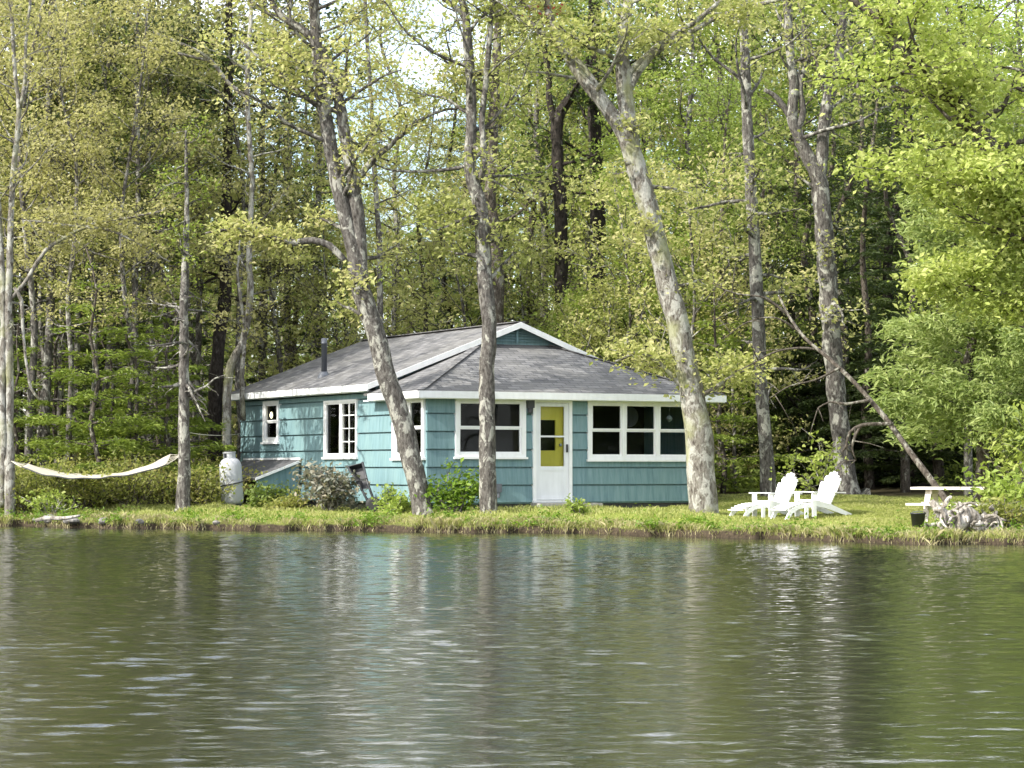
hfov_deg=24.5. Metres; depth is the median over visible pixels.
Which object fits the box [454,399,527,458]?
window
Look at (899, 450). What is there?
hemlock
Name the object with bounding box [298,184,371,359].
lime maple
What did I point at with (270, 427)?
window
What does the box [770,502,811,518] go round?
footrest
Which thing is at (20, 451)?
spruce
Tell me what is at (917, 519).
bucket
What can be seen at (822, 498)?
garden chair
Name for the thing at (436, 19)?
sky
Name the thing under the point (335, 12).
bare pole tree
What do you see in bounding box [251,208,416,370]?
olive sapling
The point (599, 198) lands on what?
olive sapling
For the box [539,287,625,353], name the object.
olive sapling
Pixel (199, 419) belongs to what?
young hemlock
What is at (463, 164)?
tall pine
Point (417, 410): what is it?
window
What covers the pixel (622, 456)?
window
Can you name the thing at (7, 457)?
twin birch
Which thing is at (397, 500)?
bush
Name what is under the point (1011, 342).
white pine
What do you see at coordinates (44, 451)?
young hemlock
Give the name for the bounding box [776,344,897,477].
hemlock
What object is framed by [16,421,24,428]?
young hemlock
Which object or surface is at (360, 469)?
wheelbarrow
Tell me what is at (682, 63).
green ash
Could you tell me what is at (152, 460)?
heath shrub
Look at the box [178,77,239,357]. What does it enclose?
budding birch
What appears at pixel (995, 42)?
green ash
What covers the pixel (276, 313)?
crowned birch
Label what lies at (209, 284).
crowned maple
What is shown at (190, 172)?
crowned birch
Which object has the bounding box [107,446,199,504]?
heath shrub
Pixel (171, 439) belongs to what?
crowned maple
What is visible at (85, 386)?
hemlock
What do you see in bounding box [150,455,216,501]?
heath shrub
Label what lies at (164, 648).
water
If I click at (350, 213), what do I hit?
forked maple
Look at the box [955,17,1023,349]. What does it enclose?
green ash
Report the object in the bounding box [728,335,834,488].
hemlock
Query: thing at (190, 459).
heath shrub
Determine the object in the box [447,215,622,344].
olive sapling
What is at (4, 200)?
crowned maple
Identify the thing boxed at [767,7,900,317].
tall pine
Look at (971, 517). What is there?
driftwood stump
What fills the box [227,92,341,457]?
hemlock
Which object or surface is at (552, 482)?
storm door
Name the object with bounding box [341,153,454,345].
spring maple
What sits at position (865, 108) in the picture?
green ash
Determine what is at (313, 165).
olive sapling
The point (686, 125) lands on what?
lime maple
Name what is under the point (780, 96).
lime maple
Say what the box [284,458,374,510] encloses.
withered rhododendron
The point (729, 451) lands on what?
hemlock
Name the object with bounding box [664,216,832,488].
olive sapling
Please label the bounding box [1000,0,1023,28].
lime maple
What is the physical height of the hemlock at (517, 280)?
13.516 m
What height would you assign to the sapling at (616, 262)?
9.018 m
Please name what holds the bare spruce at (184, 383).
on the ground at (887, 490)
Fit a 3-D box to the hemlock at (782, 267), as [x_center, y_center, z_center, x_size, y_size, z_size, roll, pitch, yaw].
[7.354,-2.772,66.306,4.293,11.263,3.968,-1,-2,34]
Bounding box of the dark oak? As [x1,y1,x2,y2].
[473,0,688,342]
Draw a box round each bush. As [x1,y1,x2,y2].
[233,477,299,507]
[256,482,313,510]
[371,482,411,514]
[414,457,478,513]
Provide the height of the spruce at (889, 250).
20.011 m
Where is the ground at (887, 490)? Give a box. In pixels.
[0,411,1023,544]
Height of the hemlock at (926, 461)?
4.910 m
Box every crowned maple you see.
[0,0,67,192]
[0,0,120,214]
[0,0,126,411]
[0,0,161,465]
[0,0,176,462]
[4,0,242,414]
[17,3,179,461]
[50,0,268,460]
[112,6,266,445]
[126,11,295,462]
[156,10,320,460]
[297,0,504,335]
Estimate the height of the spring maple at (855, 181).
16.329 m
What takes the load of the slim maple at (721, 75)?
on the ground at (887, 490)
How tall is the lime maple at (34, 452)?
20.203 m
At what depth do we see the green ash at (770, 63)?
76.31 m
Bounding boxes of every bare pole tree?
[1,0,164,467]
[15,0,163,460]
[56,0,217,462]
[85,0,176,396]
[107,19,223,460]
[156,0,266,462]
[213,0,332,384]
[232,0,357,372]
[233,0,377,362]
[295,218,342,347]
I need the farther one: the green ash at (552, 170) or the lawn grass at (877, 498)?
the green ash at (552, 170)
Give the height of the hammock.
0.539 m
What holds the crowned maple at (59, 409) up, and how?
on the ground at (887, 490)
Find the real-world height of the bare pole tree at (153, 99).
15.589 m
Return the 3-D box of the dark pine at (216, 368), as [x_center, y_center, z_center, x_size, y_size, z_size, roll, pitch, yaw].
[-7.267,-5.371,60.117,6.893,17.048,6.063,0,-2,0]
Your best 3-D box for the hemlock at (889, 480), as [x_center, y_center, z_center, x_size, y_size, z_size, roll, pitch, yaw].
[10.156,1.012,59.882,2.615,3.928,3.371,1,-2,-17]
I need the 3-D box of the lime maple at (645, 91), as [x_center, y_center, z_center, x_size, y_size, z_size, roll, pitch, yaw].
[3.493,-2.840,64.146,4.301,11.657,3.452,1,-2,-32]
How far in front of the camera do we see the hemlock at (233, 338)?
84.42 m
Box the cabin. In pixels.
[231,321,726,510]
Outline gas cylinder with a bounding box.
[219,452,243,505]
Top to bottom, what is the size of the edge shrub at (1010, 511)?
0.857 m
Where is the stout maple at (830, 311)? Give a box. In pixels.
[724,0,917,494]
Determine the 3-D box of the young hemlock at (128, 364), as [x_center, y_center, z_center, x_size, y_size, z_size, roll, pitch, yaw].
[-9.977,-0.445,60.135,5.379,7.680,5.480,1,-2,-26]
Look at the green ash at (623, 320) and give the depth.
69.95 m
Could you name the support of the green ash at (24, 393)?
on the ground at (887, 490)
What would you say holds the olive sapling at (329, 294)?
on the ground at (887, 490)
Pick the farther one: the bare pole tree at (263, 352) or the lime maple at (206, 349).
the lime maple at (206, 349)
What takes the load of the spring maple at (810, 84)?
on the ground at (887, 490)
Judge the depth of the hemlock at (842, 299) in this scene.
61.98 m
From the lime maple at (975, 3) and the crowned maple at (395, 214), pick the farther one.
the lime maple at (975, 3)
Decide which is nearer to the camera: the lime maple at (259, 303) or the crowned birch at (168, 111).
the crowned birch at (168, 111)
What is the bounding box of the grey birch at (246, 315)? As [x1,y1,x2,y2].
[109,0,339,456]
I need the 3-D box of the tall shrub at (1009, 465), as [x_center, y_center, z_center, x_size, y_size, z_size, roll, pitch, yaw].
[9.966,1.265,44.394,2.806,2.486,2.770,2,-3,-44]
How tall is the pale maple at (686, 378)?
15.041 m
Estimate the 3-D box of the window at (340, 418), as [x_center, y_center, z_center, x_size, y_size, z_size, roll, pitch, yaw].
[-3.834,1.020,52.881,0.140,1.325,1.903,1,-2,-28]
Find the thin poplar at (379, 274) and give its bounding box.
[309,0,454,322]
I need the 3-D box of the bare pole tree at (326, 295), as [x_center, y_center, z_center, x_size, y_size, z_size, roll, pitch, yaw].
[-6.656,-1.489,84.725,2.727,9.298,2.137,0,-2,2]
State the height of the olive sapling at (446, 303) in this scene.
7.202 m
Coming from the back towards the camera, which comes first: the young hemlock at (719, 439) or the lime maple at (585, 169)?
the lime maple at (585, 169)
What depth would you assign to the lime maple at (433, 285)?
86.17 m
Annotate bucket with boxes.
[910,511,925,528]
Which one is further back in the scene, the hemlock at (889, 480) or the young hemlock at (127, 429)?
the hemlock at (889, 480)
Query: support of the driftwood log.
on the ground at (887, 490)
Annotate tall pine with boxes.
[419,31,525,327]
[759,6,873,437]
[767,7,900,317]
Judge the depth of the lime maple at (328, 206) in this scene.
76.94 m
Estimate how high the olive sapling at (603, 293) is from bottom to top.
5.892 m
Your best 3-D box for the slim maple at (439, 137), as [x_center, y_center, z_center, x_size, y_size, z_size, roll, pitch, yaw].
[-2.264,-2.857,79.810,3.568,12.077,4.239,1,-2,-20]
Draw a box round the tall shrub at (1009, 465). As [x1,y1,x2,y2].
[967,399,1023,491]
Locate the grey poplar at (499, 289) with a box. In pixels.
[372,0,578,322]
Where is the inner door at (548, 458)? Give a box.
[541,406,562,465]
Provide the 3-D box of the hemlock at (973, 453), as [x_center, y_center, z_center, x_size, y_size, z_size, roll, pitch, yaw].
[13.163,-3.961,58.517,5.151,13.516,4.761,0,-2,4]
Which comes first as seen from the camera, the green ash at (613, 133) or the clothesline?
the clothesline
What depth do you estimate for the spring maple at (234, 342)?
94.96 m
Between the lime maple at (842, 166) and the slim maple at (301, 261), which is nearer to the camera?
the lime maple at (842, 166)
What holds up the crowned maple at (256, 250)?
on the ground at (887, 490)
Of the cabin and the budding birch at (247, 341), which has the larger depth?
the budding birch at (247, 341)
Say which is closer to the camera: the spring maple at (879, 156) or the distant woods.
the spring maple at (879, 156)
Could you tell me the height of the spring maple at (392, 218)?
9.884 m
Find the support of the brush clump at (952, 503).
on the ground at (887, 490)
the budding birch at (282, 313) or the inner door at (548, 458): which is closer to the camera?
the inner door at (548, 458)
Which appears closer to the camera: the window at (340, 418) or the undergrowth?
the window at (340, 418)
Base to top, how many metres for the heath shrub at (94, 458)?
1.895 m
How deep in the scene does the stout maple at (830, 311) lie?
56.00 m
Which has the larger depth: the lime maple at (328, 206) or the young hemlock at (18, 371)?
the lime maple at (328, 206)
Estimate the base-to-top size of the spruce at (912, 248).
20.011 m
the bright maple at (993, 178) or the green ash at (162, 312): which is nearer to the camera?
the bright maple at (993, 178)
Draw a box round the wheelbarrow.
[347,462,380,511]
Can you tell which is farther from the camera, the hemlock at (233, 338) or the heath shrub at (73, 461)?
the hemlock at (233, 338)
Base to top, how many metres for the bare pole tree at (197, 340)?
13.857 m
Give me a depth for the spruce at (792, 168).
86.58 m
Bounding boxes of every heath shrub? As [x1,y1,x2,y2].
[0,462,69,513]
[15,455,35,506]
[16,455,76,510]
[20,449,130,509]
[49,448,115,501]
[72,447,148,498]
[75,456,169,507]
[79,447,177,507]
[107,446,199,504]
[118,445,177,499]
[141,445,220,465]
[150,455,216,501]
[164,453,250,505]
[190,453,267,501]
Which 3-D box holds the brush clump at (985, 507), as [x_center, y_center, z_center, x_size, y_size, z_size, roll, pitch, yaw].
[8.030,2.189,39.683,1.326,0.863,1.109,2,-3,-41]
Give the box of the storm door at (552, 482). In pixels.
[536,403,568,499]
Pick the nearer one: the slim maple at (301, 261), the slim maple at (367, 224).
the slim maple at (367, 224)
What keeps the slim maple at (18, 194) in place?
on the ground at (887, 490)
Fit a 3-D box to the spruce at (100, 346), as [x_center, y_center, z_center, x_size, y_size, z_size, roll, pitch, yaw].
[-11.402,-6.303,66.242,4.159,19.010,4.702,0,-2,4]
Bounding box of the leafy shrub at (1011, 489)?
[955,460,1023,528]
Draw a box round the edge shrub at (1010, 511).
[975,493,1023,529]
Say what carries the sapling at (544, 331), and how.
on the ground at (887, 490)
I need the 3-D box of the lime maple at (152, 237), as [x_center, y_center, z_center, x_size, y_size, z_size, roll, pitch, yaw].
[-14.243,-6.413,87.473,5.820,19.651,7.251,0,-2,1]
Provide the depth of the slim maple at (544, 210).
71.75 m
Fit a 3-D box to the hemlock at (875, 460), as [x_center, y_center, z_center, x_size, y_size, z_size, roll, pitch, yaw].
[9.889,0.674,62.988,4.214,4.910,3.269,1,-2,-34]
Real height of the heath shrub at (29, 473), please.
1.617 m
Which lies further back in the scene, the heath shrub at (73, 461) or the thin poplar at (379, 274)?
the thin poplar at (379, 274)
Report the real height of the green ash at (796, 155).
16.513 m
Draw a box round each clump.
[564,493,595,513]
[919,487,982,527]
[968,488,1020,530]
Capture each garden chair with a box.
[749,472,804,517]
[791,471,851,516]
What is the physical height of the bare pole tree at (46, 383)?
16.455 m
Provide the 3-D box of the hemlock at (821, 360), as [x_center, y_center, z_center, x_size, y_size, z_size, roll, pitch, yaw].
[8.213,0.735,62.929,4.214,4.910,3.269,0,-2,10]
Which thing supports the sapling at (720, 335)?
on the ground at (887, 490)
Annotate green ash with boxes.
[5,59,85,430]
[139,89,218,456]
[399,0,626,350]
[402,62,581,334]
[487,0,671,322]
[500,2,652,364]
[547,0,700,367]
[564,0,744,415]
[605,0,771,409]
[641,60,813,489]
[656,2,877,461]
[664,62,805,486]
[684,0,882,476]
[705,105,822,454]
[771,0,962,460]
[794,0,987,396]
[930,11,1023,345]
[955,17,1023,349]
[981,0,1023,129]
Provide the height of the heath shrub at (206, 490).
1.315 m
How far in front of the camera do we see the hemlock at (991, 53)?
57.15 m
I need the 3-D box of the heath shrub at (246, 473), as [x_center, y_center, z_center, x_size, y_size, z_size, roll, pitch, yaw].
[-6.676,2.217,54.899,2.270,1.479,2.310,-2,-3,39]
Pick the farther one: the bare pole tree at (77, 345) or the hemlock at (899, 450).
the hemlock at (899, 450)
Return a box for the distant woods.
[2,0,1023,450]
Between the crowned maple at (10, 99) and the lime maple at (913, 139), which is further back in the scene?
the lime maple at (913, 139)
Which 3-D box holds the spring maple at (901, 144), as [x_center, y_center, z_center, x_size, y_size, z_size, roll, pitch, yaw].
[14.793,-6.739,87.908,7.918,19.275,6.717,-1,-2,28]
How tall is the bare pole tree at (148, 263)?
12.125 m
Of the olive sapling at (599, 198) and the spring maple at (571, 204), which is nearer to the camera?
the olive sapling at (599, 198)
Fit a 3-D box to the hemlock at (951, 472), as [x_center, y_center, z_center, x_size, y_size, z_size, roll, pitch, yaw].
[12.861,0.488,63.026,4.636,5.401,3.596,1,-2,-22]
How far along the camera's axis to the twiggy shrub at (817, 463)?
50.86 m
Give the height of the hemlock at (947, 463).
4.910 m
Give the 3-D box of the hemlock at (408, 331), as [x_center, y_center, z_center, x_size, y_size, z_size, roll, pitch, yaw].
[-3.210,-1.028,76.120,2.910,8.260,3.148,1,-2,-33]
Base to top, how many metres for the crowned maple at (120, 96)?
12.092 m
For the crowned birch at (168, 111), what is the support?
on the ground at (887, 490)
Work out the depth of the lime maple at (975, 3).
87.20 m
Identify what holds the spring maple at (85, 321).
on the ground at (887, 490)
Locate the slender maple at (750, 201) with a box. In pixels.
[659,0,843,496]
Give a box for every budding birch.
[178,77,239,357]
[210,259,282,417]
[260,252,313,373]
[575,52,694,341]
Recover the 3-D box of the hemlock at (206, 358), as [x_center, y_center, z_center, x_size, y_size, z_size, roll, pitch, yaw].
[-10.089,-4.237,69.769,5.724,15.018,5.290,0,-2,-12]
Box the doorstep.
[531,503,602,506]
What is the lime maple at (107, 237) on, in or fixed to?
on the ground at (887, 490)
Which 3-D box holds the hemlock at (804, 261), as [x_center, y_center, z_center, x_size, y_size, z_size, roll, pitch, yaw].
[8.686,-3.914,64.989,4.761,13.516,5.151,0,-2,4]
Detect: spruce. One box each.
[0,0,106,471]
[36,0,178,423]
[138,2,245,441]
[141,113,232,510]
[404,17,481,330]
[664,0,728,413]
[747,19,830,342]
[789,1,950,472]
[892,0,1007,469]
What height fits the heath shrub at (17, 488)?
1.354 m
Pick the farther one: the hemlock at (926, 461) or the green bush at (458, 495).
the hemlock at (926, 461)
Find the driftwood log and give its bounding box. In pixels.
[35,515,80,522]
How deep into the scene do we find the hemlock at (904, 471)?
57.07 m
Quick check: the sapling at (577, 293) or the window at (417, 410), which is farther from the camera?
the sapling at (577, 293)
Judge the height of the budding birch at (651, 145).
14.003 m
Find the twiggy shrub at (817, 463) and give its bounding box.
[768,421,853,498]
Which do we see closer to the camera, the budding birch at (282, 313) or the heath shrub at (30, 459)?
the heath shrub at (30, 459)
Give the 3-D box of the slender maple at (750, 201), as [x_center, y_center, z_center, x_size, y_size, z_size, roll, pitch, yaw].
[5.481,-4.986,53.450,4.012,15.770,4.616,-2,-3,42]
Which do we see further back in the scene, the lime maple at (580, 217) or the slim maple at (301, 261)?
the slim maple at (301, 261)
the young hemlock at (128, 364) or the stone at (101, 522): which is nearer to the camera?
the stone at (101, 522)
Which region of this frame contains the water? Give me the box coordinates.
[0,526,1023,767]
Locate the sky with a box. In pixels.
[0,0,1023,410]
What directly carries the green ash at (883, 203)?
on the ground at (887, 490)
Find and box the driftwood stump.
[925,496,1005,531]
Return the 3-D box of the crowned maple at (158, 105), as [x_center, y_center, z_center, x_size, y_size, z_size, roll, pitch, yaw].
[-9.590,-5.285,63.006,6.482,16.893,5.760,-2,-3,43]
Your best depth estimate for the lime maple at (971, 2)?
78.85 m
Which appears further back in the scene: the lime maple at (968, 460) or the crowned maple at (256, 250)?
the crowned maple at (256, 250)
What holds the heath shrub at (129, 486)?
on the ground at (887, 490)
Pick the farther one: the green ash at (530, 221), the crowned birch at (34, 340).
the green ash at (530, 221)
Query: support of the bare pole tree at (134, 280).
on the ground at (887, 490)
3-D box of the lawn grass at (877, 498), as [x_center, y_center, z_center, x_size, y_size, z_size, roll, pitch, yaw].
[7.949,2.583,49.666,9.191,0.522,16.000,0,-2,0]
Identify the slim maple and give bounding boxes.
[0,32,45,357]
[204,179,281,449]
[253,174,319,372]
[336,205,409,342]
[384,125,500,331]
[425,0,621,341]
[624,1,836,466]
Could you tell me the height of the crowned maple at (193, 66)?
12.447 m
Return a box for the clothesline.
[190,432,240,435]
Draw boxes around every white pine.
[853,68,1023,501]
[926,116,1023,469]
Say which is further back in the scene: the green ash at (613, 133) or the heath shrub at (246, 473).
the green ash at (613, 133)
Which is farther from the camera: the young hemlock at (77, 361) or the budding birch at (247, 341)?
the budding birch at (247, 341)
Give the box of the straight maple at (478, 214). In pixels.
[333,0,577,513]
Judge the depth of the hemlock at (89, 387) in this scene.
64.80 m
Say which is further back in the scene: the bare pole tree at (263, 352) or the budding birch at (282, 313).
the budding birch at (282, 313)
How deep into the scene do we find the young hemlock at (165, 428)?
54.86 m
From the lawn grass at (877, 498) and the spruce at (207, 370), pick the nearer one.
the lawn grass at (877, 498)
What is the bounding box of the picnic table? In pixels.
[905,487,984,526]
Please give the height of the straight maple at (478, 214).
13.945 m
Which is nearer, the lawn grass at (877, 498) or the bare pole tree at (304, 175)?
the lawn grass at (877, 498)
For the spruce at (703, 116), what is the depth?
95.84 m
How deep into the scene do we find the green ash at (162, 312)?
94.47 m
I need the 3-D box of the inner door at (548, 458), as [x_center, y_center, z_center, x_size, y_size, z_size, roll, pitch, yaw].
[0.817,1.439,50.400,0.787,2.060,0.110,1,-2,-28]
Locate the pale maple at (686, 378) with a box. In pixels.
[456,0,841,513]
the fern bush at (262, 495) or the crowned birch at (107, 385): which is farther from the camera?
the crowned birch at (107, 385)
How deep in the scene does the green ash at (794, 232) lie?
61.96 m
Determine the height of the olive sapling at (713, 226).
8.838 m
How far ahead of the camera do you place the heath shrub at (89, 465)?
51.76 m
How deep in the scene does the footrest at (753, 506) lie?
46.83 m
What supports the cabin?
on the ground at (887, 490)
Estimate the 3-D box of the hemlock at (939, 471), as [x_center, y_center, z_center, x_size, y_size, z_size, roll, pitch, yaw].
[10.491,-3.631,58.861,4.865,12.765,4.497,0,-2,10]
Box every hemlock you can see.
[1,0,122,460]
[12,312,73,474]
[14,271,114,465]
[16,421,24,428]
[23,247,200,499]
[24,168,124,460]
[35,203,202,447]
[37,287,172,474]
[50,236,222,462]
[51,181,155,463]
[58,284,218,491]
[80,115,246,453]
[89,259,247,494]
[100,274,249,494]
[152,132,251,440]
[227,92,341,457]
[387,225,437,334]
[437,67,538,325]
[463,80,528,320]
[689,271,810,492]
[711,88,824,454]
[726,306,826,471]
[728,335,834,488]
[741,15,876,443]
[745,329,861,486]
[747,2,893,475]
[769,0,911,446]
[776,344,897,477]
[785,30,956,488]
[813,349,919,487]
[815,77,963,492]
[847,3,1002,485]
[851,328,945,485]
[859,310,960,472]
[860,368,958,486]
[878,341,1002,485]
[888,343,1016,486]
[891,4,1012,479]
[949,348,1011,474]
[963,0,1023,458]
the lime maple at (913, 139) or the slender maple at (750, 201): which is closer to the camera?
the slender maple at (750, 201)
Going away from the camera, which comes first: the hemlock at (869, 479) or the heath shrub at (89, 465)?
the heath shrub at (89, 465)
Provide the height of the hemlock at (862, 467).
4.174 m
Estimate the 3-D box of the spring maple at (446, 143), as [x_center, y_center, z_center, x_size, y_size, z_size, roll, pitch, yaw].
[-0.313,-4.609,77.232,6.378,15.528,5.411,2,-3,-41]
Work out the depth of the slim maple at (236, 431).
87.76 m
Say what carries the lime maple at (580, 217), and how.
on the ground at (887, 490)
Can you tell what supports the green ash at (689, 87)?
on the ground at (887, 490)
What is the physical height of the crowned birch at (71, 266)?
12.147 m
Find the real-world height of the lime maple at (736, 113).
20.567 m
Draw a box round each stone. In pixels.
[63,518,79,524]
[98,517,108,524]
[134,519,143,523]
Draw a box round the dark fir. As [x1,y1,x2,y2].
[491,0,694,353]
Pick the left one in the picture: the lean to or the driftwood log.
the driftwood log
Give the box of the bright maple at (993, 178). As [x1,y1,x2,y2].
[792,0,1023,344]
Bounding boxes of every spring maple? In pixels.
[17,46,144,420]
[207,220,282,441]
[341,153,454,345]
[347,82,488,332]
[354,216,427,341]
[415,12,582,326]
[501,61,615,320]
[505,82,636,359]
[609,0,807,349]
[697,0,881,444]
[808,74,886,349]
[814,0,955,352]
[837,0,1005,370]
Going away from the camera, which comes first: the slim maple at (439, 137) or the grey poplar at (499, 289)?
the grey poplar at (499, 289)
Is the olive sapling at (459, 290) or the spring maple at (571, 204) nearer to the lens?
the olive sapling at (459, 290)
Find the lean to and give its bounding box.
[241,458,300,503]
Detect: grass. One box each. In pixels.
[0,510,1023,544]
[668,492,986,524]
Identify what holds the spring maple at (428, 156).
on the ground at (887, 490)
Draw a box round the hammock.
[11,454,177,478]
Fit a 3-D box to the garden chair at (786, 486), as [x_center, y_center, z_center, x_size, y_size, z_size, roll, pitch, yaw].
[5.398,2.224,47.395,1.044,0.897,0.740,1,-2,-30]
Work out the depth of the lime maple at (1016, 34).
52.07 m
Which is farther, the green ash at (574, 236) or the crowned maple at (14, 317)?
the green ash at (574, 236)
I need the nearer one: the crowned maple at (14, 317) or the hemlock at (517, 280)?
the crowned maple at (14, 317)
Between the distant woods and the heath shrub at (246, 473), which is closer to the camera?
the heath shrub at (246, 473)
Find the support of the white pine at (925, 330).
on the ground at (887, 490)
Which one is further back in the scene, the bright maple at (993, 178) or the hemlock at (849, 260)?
the hemlock at (849, 260)
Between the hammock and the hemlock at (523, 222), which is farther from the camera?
the hemlock at (523, 222)
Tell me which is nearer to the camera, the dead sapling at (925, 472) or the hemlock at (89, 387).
the dead sapling at (925, 472)
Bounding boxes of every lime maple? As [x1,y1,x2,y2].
[0,14,122,463]
[6,0,167,400]
[53,2,177,390]
[156,143,253,460]
[202,115,312,427]
[279,176,358,360]
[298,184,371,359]
[408,195,468,331]
[522,0,655,363]
[541,48,626,291]
[561,63,708,376]
[575,0,788,405]
[668,0,824,458]
[687,2,808,445]
[762,0,929,405]
[852,63,930,308]
[890,0,1020,495]
[912,0,1007,352]
[912,0,1023,483]
[920,0,1023,353]
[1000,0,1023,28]
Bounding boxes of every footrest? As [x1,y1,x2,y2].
[728,503,767,517]
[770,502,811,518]
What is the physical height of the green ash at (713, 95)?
11.009 m
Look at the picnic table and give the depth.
41.98 m
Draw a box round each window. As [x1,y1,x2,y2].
[260,400,280,443]
[321,399,359,458]
[390,399,425,459]
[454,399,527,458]
[586,401,685,461]
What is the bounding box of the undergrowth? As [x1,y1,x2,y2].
[33,443,1016,492]
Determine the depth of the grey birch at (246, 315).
57.09 m
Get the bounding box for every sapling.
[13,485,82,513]
[190,134,383,460]
[246,210,399,380]
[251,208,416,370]
[284,237,462,358]
[374,182,519,331]
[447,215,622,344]
[531,315,575,340]
[532,155,752,455]
[535,159,740,374]
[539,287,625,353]
[540,276,647,367]
[557,270,664,372]
[593,145,817,455]
[624,218,792,476]
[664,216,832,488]
[711,263,952,508]
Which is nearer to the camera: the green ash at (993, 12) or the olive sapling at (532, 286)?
the olive sapling at (532, 286)
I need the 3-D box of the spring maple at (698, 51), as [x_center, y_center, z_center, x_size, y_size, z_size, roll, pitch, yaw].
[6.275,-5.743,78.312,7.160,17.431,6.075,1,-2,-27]
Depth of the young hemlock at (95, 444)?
53.35 m
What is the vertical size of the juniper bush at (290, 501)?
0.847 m
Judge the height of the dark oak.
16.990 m
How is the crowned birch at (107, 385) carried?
on the ground at (887, 490)
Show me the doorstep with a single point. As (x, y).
(561, 504)
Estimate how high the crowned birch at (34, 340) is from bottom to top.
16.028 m
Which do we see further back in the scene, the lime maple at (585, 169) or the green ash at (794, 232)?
the lime maple at (585, 169)
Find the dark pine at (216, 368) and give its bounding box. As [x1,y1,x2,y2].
[124,0,357,464]
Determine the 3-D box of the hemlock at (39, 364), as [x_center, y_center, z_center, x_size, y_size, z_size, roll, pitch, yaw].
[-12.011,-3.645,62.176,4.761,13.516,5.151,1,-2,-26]
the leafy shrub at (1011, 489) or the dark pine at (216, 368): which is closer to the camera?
the leafy shrub at (1011, 489)
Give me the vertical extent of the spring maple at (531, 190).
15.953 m
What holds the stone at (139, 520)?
on the ground at (887, 490)
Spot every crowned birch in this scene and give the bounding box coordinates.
[0,0,149,477]
[2,0,144,469]
[10,0,212,460]
[28,0,214,453]
[97,0,257,445]
[190,0,352,371]
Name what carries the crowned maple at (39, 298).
on the ground at (887, 490)
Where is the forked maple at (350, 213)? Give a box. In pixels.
[167,0,484,515]
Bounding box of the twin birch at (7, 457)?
[0,0,184,516]
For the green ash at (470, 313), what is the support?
on the ground at (887, 490)

